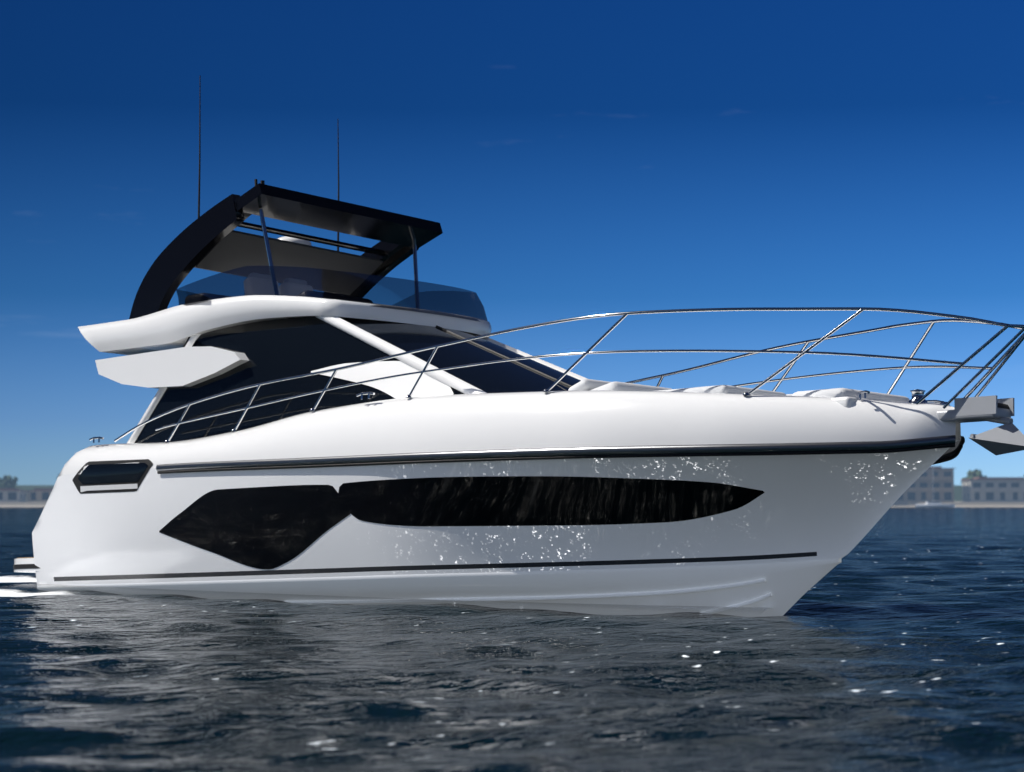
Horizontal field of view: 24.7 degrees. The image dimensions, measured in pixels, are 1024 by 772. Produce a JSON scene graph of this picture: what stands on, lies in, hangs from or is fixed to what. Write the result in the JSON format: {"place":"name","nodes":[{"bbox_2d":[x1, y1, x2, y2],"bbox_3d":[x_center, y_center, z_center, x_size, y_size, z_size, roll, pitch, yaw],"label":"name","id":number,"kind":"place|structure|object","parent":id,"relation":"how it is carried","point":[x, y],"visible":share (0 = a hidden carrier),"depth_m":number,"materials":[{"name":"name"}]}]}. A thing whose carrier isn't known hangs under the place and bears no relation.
{"place":"outdoors","nodes":[
{"label":"outdoors","id":0,"kind":"place"},
{"bbox_2d":[0,488,26,501],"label":"shore house","id":1,"kind":"structure","parent":0,"point":[12,495],"depth_m":637.76,"materials":[{"name":"beige paint"}]},
{"bbox_2d":[26,488,52,501],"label":"shore house","id":2,"kind":"structure","parent":0,"point":[39,495],"depth_m":642.48,"materials":[{"name":"beige paint"}]},
{"bbox_2d":[0,507,1023,771],"bbox_3d":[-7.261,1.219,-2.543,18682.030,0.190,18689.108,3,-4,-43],"label":"water","id":3,"kind":"structure","parent":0,"point":[892,641],"depth_m":17.76,"materials":[{"name":"blue liquid"}]},
{"bbox_2d":[52,584,773,607],"bbox_3d":[-2.323,2.817,31.148,13.491,0.060,1.368,-2,-4,38],"label":"hull wash foam","id":4,"kind":"object","parent":3,"relation":"on","point":[654,605],"visible":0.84,"depth_m":27.86,"materials":[{"name":"white"}]},
{"bbox_2d":[13,76,1023,616],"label":"motor yacht","id":5,"kind":"object","parent":3,"relation":"on","point":[323,426],"visible":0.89,"depth_m":29.86,"materials":[{"name":"white plastic"}]},
{"bbox_2d":[915,501,954,506],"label":"moored boat","id":6,"kind":"object","parent":3,"relation":"on","point":[933,504],"visible":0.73,"depth_m":596.24,"materials":[{"name":"white"}]},
{"bbox_2d":[0,485,1023,506],"bbox_3d":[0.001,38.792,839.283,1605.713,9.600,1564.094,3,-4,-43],"label":"shore land","id":7,"kind":"structure","parent":0,"point":[957,502],"depth_m":635.70,"materials":[{"name":"beige"}]},
{"bbox_2d":[0,475,17,487],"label":"tree","id":8,"kind":"object","parent":7,"relation":"on","point":[6,481],"visible":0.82,"depth_m":669.10,"materials":[{"name":"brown plant"}]},
{"bbox_2d":[961,469,986,483],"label":"tree","id":9,"kind":"object","parent":7,"relation":"on","point":[974,473],"visible":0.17,"depth_m":652.94,"materials":[{"name":"green plant"}]},
{"bbox_2d":[0,0,1023,484],"label":"sky","id":10,"kind":"structure","parent":0,"point":[570,158],"materials":[{"name":"blue"}]},
{"bbox_2d":[896,466,954,501],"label":"shore house","id":11,"kind":"structure","parent":0,"point":[933,483],"depth_m":639.09,"materials":[{"name":"beige paint"}]},
{"bbox_2d":[960,477,1023,501],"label":"shore house","id":12,"kind":"structure","parent":0,"point":[992,489],"depth_m":638.34,"materials":[{"name":"beige paint"}]}
]}

